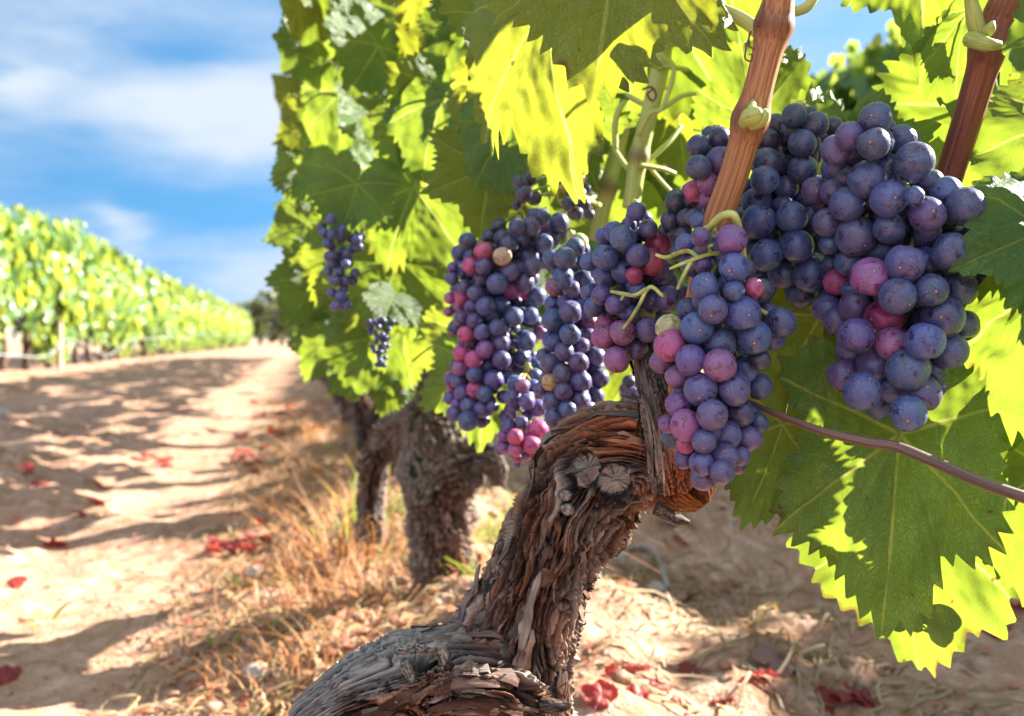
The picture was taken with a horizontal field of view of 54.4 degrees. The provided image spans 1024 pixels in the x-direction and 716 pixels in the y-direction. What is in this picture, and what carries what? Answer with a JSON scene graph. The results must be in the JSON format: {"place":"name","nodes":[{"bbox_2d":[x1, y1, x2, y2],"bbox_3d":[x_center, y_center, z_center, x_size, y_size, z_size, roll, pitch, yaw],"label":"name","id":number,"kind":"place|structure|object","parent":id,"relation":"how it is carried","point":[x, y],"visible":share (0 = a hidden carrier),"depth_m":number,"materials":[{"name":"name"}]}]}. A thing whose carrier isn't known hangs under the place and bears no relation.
{"place":"outdoors","nodes":[
{"label":"outdoors","id":0,"kind":"place"},
{"bbox_2d":[7,324,541,340],"bbox_3d":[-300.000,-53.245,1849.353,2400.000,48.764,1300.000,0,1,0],"label":"hills","id":1,"kind":"structure","parent":0,"point":[11,338],"depth_m":1251.03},
{"bbox_2d":[0,0,893,313],"label":"sky","id":2,"kind":"structure","parent":0,"point":[152,124],"materials":[{"name":"blue"}]},
{"bbox_2d":[0,341,1023,715],"bbox_3d":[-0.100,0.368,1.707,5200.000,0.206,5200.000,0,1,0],"label":"ground","id":3,"kind":"structure","parent":0,"point":[166,393],"depth_m":1.92,"materials":[{"name":"soil"}]},
{"bbox_2d":[0,408,12,414],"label":"stone","id":4,"kind":"object","parent":3,"relation":"on","point":[4,411],"visible":0.5,"depth_m":5.40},
{"bbox_2d":[0,214,20,351],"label":"grapevine","id":5,"kind":"object","parent":3,"relation":"on","point":[8,308],"visible":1,"depth_m":11.29,"materials":[{"name":"green plant"}]},
{"bbox_2d":[0,664,20,685],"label":"fallen leaf","id":6,"kind":"object","parent":3,"relation":"on","point":[8,674],"visible":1,"depth_m":1.31,"materials":[{"name":"plant"}]},
{"bbox_2d":[4,575,26,588],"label":"fallen leaf","id":7,"kind":"object","parent":3,"relation":"on","point":[16,582],"visible":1,"depth_m":1.78,"materials":[{"name":"plant"}]},
{"bbox_2d":[0,203,42,370],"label":"grapevine","id":8,"kind":"object","parent":3,"relation":"on","point":[26,295],"visible":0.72,"depth_m":11.98,"materials":[{"name":"green plant"}]},
{"bbox_2d":[16,462,34,473],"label":"fallen leaf","id":9,"kind":"object","parent":3,"relation":"on","point":[29,467],"visible":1,"depth_m":3.07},
{"bbox_2d":[10,205,63,370],"bbox_3d":[-6.300,-0.876,12.943,0.837,2.252,1.319,0,1,-12],"label":"grapevine","id":10,"kind":"object","parent":3,"relation":"on","point":[42,239],"visible":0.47,"depth_m":12.92,"materials":[{"name":"green plant"}]},
{"bbox_2d":[29,480,50,486],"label":"fallen leaf","id":11,"kind":"object","parent":3,"relation":"on","point":[32,483],"visible":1,"depth_m":2.95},
{"bbox_2d":[20,209,85,367],"bbox_3d":[-6.460,-0.910,13.880,0.818,2.271,1.304,0,1,-12],"label":"grapevine","id":12,"kind":"object","parent":3,"relation":"on","point":[69,284],"visible":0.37,"depth_m":13.85,"materials":[{"name":"green plant"}]},
{"bbox_2d":[21,597,86,627],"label":"weed","id":13,"kind":"object","parent":3,"relation":"on","point":[56,614],"visible":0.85,"depth_m":1.59,"materials":[{"name":"beige plant"}]},
{"bbox_2d":[41,537,67,546],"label":"fallen leaf","id":14,"kind":"object","parent":3,"relation":"on","point":[53,541],"visible":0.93,"depth_m":2.19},
{"bbox_2d":[56,289,62,369],"bbox_3d":[-6.176,-0.343,13.584,0.089,1.252,0.094,0,1,0],"label":"wooden post","id":15,"kind":"object","parent":3,"relation":"on","point":[59,350],"visible":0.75,"depth_m":13.55,"materials":[{"name":"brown wood"}]},
{"bbox_2d":[0,337,188,357],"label":"drip hose","id":16,"kind":"object","parent":15,"relation":"attached to","point":[85,345],"visible":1,"depth_m":14.30,"materials":[{"name":"plastic"}]},
{"bbox_2d":[50,221,92,366],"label":"grapevine","id":17,"kind":"object","parent":3,"relation":"on","point":[85,291],"visible":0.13,"depth_m":15.06,"materials":[{"name":"green plant"}]},
{"bbox_2d":[72,510,86,518],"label":"fallen leaf","id":18,"kind":"object","parent":3,"relation":"on","point":[82,514],"visible":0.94,"depth_m":2.42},
{"bbox_2d":[61,216,105,364],"bbox_3d":[-6.940,-1.000,15.779,0.837,2.377,1.319,0,1,-12],"label":"grapevine","id":19,"kind":"object","parent":3,"relation":"on","point":[91,265],"visible":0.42,"depth_m":15.75,"materials":[{"name":"green plant"}]},
{"bbox_2d":[70,248,118,362],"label":"grapevine","id":20,"kind":"object","parent":3,"relation":"on","point":[108,318],"visible":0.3,"depth_m":16.70,"materials":[{"name":"green plant"}]},
{"bbox_2d":[86,497,111,506],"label":"fallen leaf","id":21,"kind":"object","parent":3,"relation":"on","point":[96,501],"visible":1,"depth_m":2.54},
{"bbox_2d":[84,235,126,361],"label":"grapevine","id":22,"kind":"object","parent":3,"relation":"on","point":[113,253],"visible":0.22,"depth_m":17.73,"materials":[{"name":"green plant"}]},
{"bbox_2d":[95,255,134,360],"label":"grapevine","id":23,"kind":"object","parent":3,"relation":"on","point":[123,261],"visible":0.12,"depth_m":18.70,"materials":[{"name":"green plant"}]},
{"bbox_2d":[100,262,142,358],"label":"grapevine","id":24,"kind":"object","parent":3,"relation":"on","point":[135,321],"visible":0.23,"depth_m":19.75,"materials":[{"name":"green plant"}]},
{"bbox_2d":[120,253,148,357],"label":"grapevine","id":25,"kind":"object","parent":3,"relation":"on","point":[134,265],"visible":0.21,"depth_m":20.58,"materials":[{"name":"green plant"}]},
{"bbox_2d":[130,272,153,358],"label":"grapevine","id":26,"kind":"object","parent":3,"relation":"on","point":[146,290],"visible":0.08,"depth_m":21.61,"materials":[{"name":"green plant"}]},
{"bbox_2d":[135,261,163,356],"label":"grapevine","id":27,"kind":"object","parent":3,"relation":"on","point":[155,293],"visible":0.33,"depth_m":22.22,"materials":[{"name":"green plant"}]},
{"bbox_2d":[144,271,169,356],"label":"grapevine","id":28,"kind":"object","parent":3,"relation":"on","point":[165,312],"visible":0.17,"depth_m":23.40,"materials":[{"name":"green plant"}]},
{"bbox_2d":[148,284,171,355],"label":"grapevine","id":29,"kind":"object","parent":3,"relation":"on","point":[169,308],"visible":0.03,"depth_m":24.45,"materials":[{"name":"green plant"}]},
{"bbox_2d":[151,456,173,460],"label":"fallen leaf","id":30,"kind":"object","parent":3,"relation":"on","point":[156,458],"visible":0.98,"depth_m":3.55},
{"bbox_2d":[157,280,176,355],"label":"grapevine","id":31,"kind":"object","parent":3,"relation":"on","point":[173,312],"visible":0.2,"depth_m":25.27,"materials":[{"name":"green plant"}]},
{"bbox_2d":[162,272,180,354],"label":"grapevine","id":32,"kind":"object","parent":3,"relation":"on","point":[171,282],"visible":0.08,"depth_m":26.23,"materials":[{"name":"green plant"}]},
{"bbox_2d":[160,275,188,353],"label":"grapevine","id":33,"kind":"object","parent":3,"relation":"on","point":[184,326],"visible":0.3,"depth_m":27.04,"materials":[{"name":"green plant"}]},
{"bbox_2d":[173,289,190,353],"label":"grapevine","id":34,"kind":"object","parent":3,"relation":"on","point":[187,307],"visible":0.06,"depth_m":28.39,"materials":[{"name":"green plant"}]},
{"bbox_2d":[177,290,192,352],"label":"grapevine","id":35,"kind":"object","parent":3,"relation":"on","point":[190,329],"visible":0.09,"depth_m":29.17,"materials":[{"name":"green plant"}]},
{"bbox_2d":[181,288,197,352],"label":"grapevine","id":36,"kind":"object","parent":3,"relation":"on","point":[194,319],"visible":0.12,"depth_m":30.02,"materials":[{"name":"green plant"}]},
{"bbox_2d":[179,284,200,352],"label":"grapevine","id":37,"kind":"object","parent":3,"relation":"on","point":[193,338],"visible":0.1,"depth_m":30.98,"materials":[{"name":"green plant"}]},
{"bbox_2d":[184,284,203,352],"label":"grapevine","id":38,"kind":"object","parent":3,"relation":"on","point":[198,297],"visible":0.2,"depth_m":31.84,"materials":[{"name":"green plant"}]},
{"bbox_2d":[192,296,204,351],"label":"grapevine","id":39,"kind":"object","parent":3,"relation":"on","point":[199,347],"visible":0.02,"depth_m":32.98,"materials":[{"name":"green plant"}]},
{"bbox_2d":[194,290,209,351],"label":"grapevine","id":40,"kind":"object","parent":3,"relation":"on","point":[206,317],"visible":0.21,"depth_m":33.63,"materials":[{"name":"green plant"}]},
{"bbox_2d":[198,289,210,351],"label":"grapevine","id":41,"kind":"object","parent":3,"relation":"on","point":[209,322],"visible":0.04,"depth_m":34.96,"materials":[{"name":"green plant"}]},
{"bbox_2d":[200,291,214,350],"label":"grapevine","id":42,"kind":"object","parent":3,"relation":"on","point":[211,314],"visible":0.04,"depth_m":35.72,"materials":[{"name":"green plant"}]},
{"bbox_2d":[204,308,214,350],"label":"grapevine","id":43,"kind":"object","parent":3,"relation":"on","point":[208,338],"visible":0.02,"depth_m":36.70,"materials":[{"name":"green plant"}]},
{"bbox_2d":[204,290,217,350],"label":"grapevine","id":44,"kind":"object","parent":3,"relation":"on","point":[214,310],"visible":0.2,"depth_m":37.54,"materials":[{"name":"green plant"}]},
{"bbox_2d":[206,298,220,348],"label":"grapevine","id":45,"kind":"object","parent":3,"relation":"on","point":[215,345],"visible":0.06,"depth_m":39.43,"materials":[{"name":"green plant"}]},
{"bbox_2d":[209,293,220,350],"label":"grapevine","id":46,"kind":"object","parent":3,"relation":"on","point":[218,322],"visible":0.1,"depth_m":38.59,"materials":[{"name":"green plant"}]},
{"bbox_2d":[206,535,223,542],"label":"fallen leaf","id":47,"kind":"object","parent":3,"relation":"on","point":[210,538],"visible":0.6,"depth_m":2.09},
{"bbox_2d":[204,544,228,550],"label":"fallen leaf","id":48,"kind":"object","parent":3,"relation":"on","point":[208,546],"visible":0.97,"depth_m":2.02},
{"bbox_2d":[212,302,223,349],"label":"grapevine","id":49,"kind":"object","parent":3,"relation":"on","point":[221,327],"visible":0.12,"depth_m":40.41,"materials":[{"name":"green plant"}]},
{"bbox_2d":[211,539,227,547],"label":"fallen leaf","id":50,"kind":"object","parent":3,"relation":"on","point":[214,541],"visible":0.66,"depth_m":2.06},
{"bbox_2d":[215,306,225,349],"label":"grapevine","id":51,"kind":"object","parent":3,"relation":"on","point":[223,328],"visible":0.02,"depth_m":41.57,"materials":[{"name":"green plant"}]},
{"bbox_2d":[216,297,227,349],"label":"grapevine","id":52,"kind":"object","parent":3,"relation":"on","point":[224,312],"visible":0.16,"depth_m":42.30,"materials":[{"name":"green plant"}]},
{"bbox_2d":[219,297,228,348],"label":"grapevine","id":53,"kind":"object","parent":3,"relation":"on","point":[226,315],"visible":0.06,"depth_m":43.33,"materials":[{"name":"green plant"}]},
{"bbox_2d":[220,307,231,348],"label":"grapevine","id":54,"kind":"object","parent":3,"relation":"on","point":[225,340],"visible":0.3,"depth_m":44.10,"materials":[{"name":"green plant"}]},
{"bbox_2d":[224,303,234,348],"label":"grapevine","id":55,"kind":"object","parent":3,"relation":"on","point":[232,325],"visible":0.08,"depth_m":46.20,"materials":[{"name":"green plant"}]},
{"bbox_2d":[226,301,235,348],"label":"grapevine","id":56,"kind":"object","parent":3,"relation":"on","point":[231,306],"visible":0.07,"depth_m":47.15,"materials":[{"name":"green plant"}]},
{"bbox_2d":[172,616,290,663],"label":"weed","id":57,"kind":"object","parent":3,"relation":"on","point":[210,639],"visible":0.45,"depth_m":1.35,"materials":[{"name":"beige plant"}]},
{"bbox_2d":[221,538,244,547],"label":"fallen leaf","id":58,"kind":"object","parent":3,"relation":"on","point":[236,542],"visible":0.91,"depth_m":2.05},
{"bbox_2d":[228,308,237,347],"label":"grapevine","id":59,"kind":"object","parent":3,"relation":"on","point":[236,328],"visible":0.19,"depth_m":48.99,"materials":[{"name":"green plant"}]},
{"bbox_2d":[228,308,239,347],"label":"grapevine","id":60,"kind":"object","parent":3,"relation":"on","point":[233,342],"visible":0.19,"depth_m":49.78,"materials":[{"name":"green plant"}]},
{"bbox_2d":[222,572,251,590],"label":"weed","id":61,"kind":"object","parent":3,"relation":"on","point":[237,580],"visible":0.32,"depth_m":1.74,"materials":[{"name":"beige plant"}]},
{"bbox_2d":[234,313,242,347],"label":"grapevine","id":62,"kind":"object","parent":3,"relation":"on","point":[238,338],"visible":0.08,"depth_m":52.80,"materials":[{"name":"green plant"}]},
{"bbox_2d":[231,431,248,439],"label":"fallen leaf","id":63,"kind":"object","parent":3,"relation":"on","point":[238,437],"visible":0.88,"depth_m":4.25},
{"bbox_2d":[238,309,246,347],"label":"grapevine","id":64,"kind":"object","parent":3,"relation":"on","point":[244,322],"visible":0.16,"depth_m":55.61,"materials":[{"name":"green plant"}]},
{"bbox_2d":[231,542,255,550],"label":"fallen leaf","id":65,"kind":"object","parent":3,"relation":"on","point":[242,547],"visible":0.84,"depth_m":2.02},
{"bbox_2d":[232,300,257,343],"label":"broadleaf tree","id":66,"kind":"object","parent":3,"relation":"on","point":[237,304],"visible":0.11,"depth_m":116.75,"materials":[{"name":"green plant"}]},
{"bbox_2d":[233,692,259,707],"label":"fallen leaf","id":67,"kind":"object","parent":3,"relation":"on","point":[244,697],"visible":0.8,"depth_m":1.18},
{"bbox_2d":[242,532,257,542],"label":"fallen leaf","id":68,"kind":"object","parent":3,"relation":"on","point":[245,534],"visible":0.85,"depth_m":2.06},
{"bbox_2d":[245,564,263,577],"bbox_3d":[-0.462,0.385,1.792,0.038,0.025,0.043,0,1,-23],"label":"stone","id":69,"kind":"object","parent":3,"relation":"on","point":[251,570],"visible":0.62,"depth_m":1.78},
{"bbox_2d":[242,661,272,682],"bbox_3d":[-0.314,0.390,1.234,0.036,0.024,0.048,-1,1,-35],"label":"stone","id":70,"kind":"object","parent":3,"relation":"on","point":[253,669],"visible":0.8,"depth_m":1.22,"materials":[{"name":"stone"}]},
{"bbox_2d":[250,465,271,471],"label":"fallen leaf","id":71,"kind":"object","parent":3,"relation":"on","point":[257,469],"visible":0.73,"depth_m":3.24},
{"bbox_2d":[244,290,278,344],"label":"broadleaf tree","id":72,"kind":"object","parent":3,"relation":"on","point":[257,307],"visible":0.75,"depth_m":85.63,"materials":[{"name":"green plant"}]},
{"bbox_2d":[262,532,274,542],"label":"fallen leaf","id":73,"kind":"object","parent":3,"relation":"on","point":[272,534],"visible":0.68,"depth_m":2.06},
{"bbox_2d":[267,425,287,434],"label":"fallen leaf","id":74,"kind":"object","parent":3,"relation":"on","point":[271,431],"visible":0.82,"depth_m":4.21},
{"bbox_2d":[261,304,295,345],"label":"broadleaf tree","id":75,"kind":"object","parent":3,"relation":"on","point":[275,333],"visible":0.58,"depth_m":83.45,"materials":[{"name":"green plant"}]},
{"bbox_2d":[288,327,341,419],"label":"grapevine","id":76,"kind":"object","parent":3,"relation":"on","point":[291,332],"depth_m":4.75,"materials":[{"name":"green plant"}]},
{"bbox_2d":[282,193,352,426],"bbox_3d":[-0.692,-0.668,4.307,0.610,2.177,1.274,0,1,-12],"label":"grapevine","id":77,"kind":"object","parent":3,"relation":"on","point":[345,403],"visible":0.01,"depth_m":4.27,"materials":[{"name":"brown plant"}]},
{"bbox_2d":[333,395,339,404],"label":"grapevine","id":78,"kind":"object","parent":3,"relation":"on","point":[336,399],"visible":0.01,"depth_m":6.02,"materials":[{"name":"brown plant"}]},
{"bbox_2d":[349,142,379,452],"bbox_3d":[-0.460,-0.651,3.422,0.638,2.179,1.281,0,1,-12],"label":"grapevine","id":79,"kind":"object","parent":3,"relation":"on","point":[365,417],"visible":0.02,"depth_m":3.33,"materials":[{"name":"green plant"}]},
{"bbox_2d":[271,74,511,476],"bbox_3d":[-0.281,-0.665,2.542,0.638,2.224,1.281,0,1,-12],"label":"grapevine","id":80,"kind":"object","parent":3,"relation":"on","point":[284,85],"depth_m":2.28,"materials":[{"name":"green plant"}]},
{"bbox_2d":[299,437,514,585],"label":"green grass","id":81,"kind":"structure","parent":3,"relation":"on","point":[487,532],"depth_m":1.83,"materials":[{"name":"plant"}]},
{"bbox_2d":[261,0,560,596],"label":"grapevine","id":82,"kind":"object","parent":3,"relation":"on","point":[355,279],"visible":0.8,"depth_m":1.21,"materials":[{"name":"green plant"}]},
{"bbox_2d":[0,397,1021,715],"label":"leaf litter","id":83,"kind":"object","parent":3,"relation":"on","point":[450,607],"visible":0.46,"depth_m":1.41,"materials":[{"name":"plant"}]},
{"bbox_2d":[0,413,1022,715],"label":"clods","id":84,"kind":"object","parent":3,"relation":"on","point":[618,677],"visible":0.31,"depth_m":1.36,"materials":[{"name":"soil"}]},
{"bbox_2d":[532,305,553,353],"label":"grapevine","id":85,"kind":"object","parent":3,"relation":"on","point":[541,310],"visible":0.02,"depth_m":13.82,"materials":[{"name":"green plant"}]},
{"bbox_2d":[588,240,600,317],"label":"grapevine","id":86,"kind":"object","parent":3,"relation":"on","point":[593,246],"visible":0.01,"depth_m":11.05,"materials":[{"name":"green plant"}]},
{"bbox_2d":[580,679,618,710],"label":"fallen leaf","id":87,"kind":"object","parent":3,"relation":"on","point":[598,694],"visible":1,"depth_m":0.87,"materials":[{"name":"plant"}]},
{"bbox_2d":[594,663,618,680],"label":"fallen leaf","id":88,"kind":"object","parent":3,"relation":"on","point":[609,670],"visible":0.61,"depth_m":1.02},
{"bbox_2d":[625,685,648,699],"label":"fallen leaf","id":89,"kind":"object","parent":3,"relation":"on","point":[636,690],"visible":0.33,"depth_m":0.91,"materials":[{"name":"plant"}]},
{"bbox_2d":[626,662,652,670],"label":"fallen leaf","id":90,"kind":"object","parent":3,"relation":"on","point":[640,667],"visible":1,"depth_m":1.06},
{"bbox_2d":[623,545,669,588],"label":"dead twig","id":91,"kind":"object","parent":3,"relation":"on","point":[652,552],"visible":0.94,"depth_m":1.70,"materials":[{"name":"wood"}]},
{"bbox_2d":[288,0,1023,715],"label":"grapevine","id":92,"kind":"object","parent":3,"relation":"on","point":[858,270],"visible":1,"depth_m":0.52,"materials":[{"name":"green plant"}]},
{"bbox_2d":[748,399,1023,503],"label":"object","id":93,"kind":"object","parent":92,"relation":"attached to","point":[979,481],"visible":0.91,"depth_m":0.43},
{"bbox_2d":[646,581,666,594],"bbox_3d":[0.233,0.371,1.604,0.036,0.021,0.032,1,1,43],"label":"stone","id":94,"kind":"object","parent":3,"relation":"on","point":[659,587],"visible":0.8,"depth_m":1.59,"materials":[{"name":"stone"}]},
{"bbox_2d":[649,676,671,690],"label":"fallen leaf","id":95,"kind":"object","parent":3,"relation":"on","point":[656,683],"visible":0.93,"depth_m":1.04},
{"bbox_2d":[660,693,691,704],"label":"fallen leaf","id":96,"kind":"object","parent":3,"relation":"on","point":[680,699],"visible":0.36,"depth_m":1.00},
{"bbox_2d":[667,254,688,317],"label":"grapevine","id":97,"kind":"object","parent":3,"relation":"on","point":[677,273],"depth_m":8.74,"materials":[{"name":"green plant"}]},
{"bbox_2d":[671,591,697,604],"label":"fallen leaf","id":98,"kind":"object","parent":3,"relation":"on","point":[691,595],"visible":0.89,"depth_m":1.50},
{"bbox_2d":[676,660,701,677],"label":"fallen leaf","id":99,"kind":"object","parent":3,"relation":"on","point":[686,667],"visible":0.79,"depth_m":1.13,"materials":[{"name":"plant"}]},
{"bbox_2d":[712,696,734,704],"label":"fallen leaf","id":100,"kind":"object","parent":3,"relation":"on","point":[727,700],"visible":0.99,"depth_m":1.01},
{"bbox_2d":[738,668,785,680],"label":"fallen leaf","id":101,"kind":"object","parent":3,"relation":"on","point":[760,671],"visible":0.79,"depth_m":1.05,"materials":[{"name":"plant"}]},
{"bbox_2d":[749,641,796,677],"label":"fallen leaf","id":102,"kind":"object","parent":3,"relation":"on","point":[765,653],"visible":0.93,"depth_m":1.11,"materials":[{"name":"plant"}]},
{"bbox_2d":[813,684,840,714],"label":"fallen leaf","id":103,"kind":"object","parent":3,"relation":"on","point":[826,695],"visible":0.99,"depth_m":1.07,"materials":[{"name":"plant"}]},
{"bbox_2d":[829,688,861,704],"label":"fallen leaf","id":104,"kind":"object","parent":3,"relation":"on","point":[844,697],"visible":1,"depth_m":1.06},
{"bbox_2d":[809,19,899,112],"bbox_3d":[2.221,-0.833,6.228,0.797,2.399,1.308,0,1,-12],"label":"grapevine","id":105,"kind":"object","parent":3,"relation":"on","point":[854,81],"visible":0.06,"depth_m":6.10,"materials":[{"name":"green plant"}]},
{"bbox_2d":[850,686,880,707],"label":"fallen leaf","id":106,"kind":"object","parent":3,"relation":"on","point":[869,701],"visible":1,"depth_m":1.07,"materials":[{"name":"plant"}]},
{"bbox_2d":[843,681,865,705],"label":"fallen leaf","id":107,"kind":"object","parent":106,"relation":"on","point":[857,692],"visible":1,"depth_m":1.07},
{"bbox_2d":[877,33,999,90],"bbox_3d":[2.470,-0.833,5.280,0.818,2.322,1.304,0,1,-12],"label":"grapevine","id":108,"kind":"object","parent":3,"relation":"on","point":[894,50],"depth_m":5.62,"materials":[{"name":"green plant"}]},
{"bbox_2d":[20,386,1023,715],"bbox_3d":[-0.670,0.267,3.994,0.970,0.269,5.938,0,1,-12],"label":"dry grass","id":109,"kind":"structure","parent":0,"point":[348,559],"depth_m":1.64,"materials":[{"name":"plant"}]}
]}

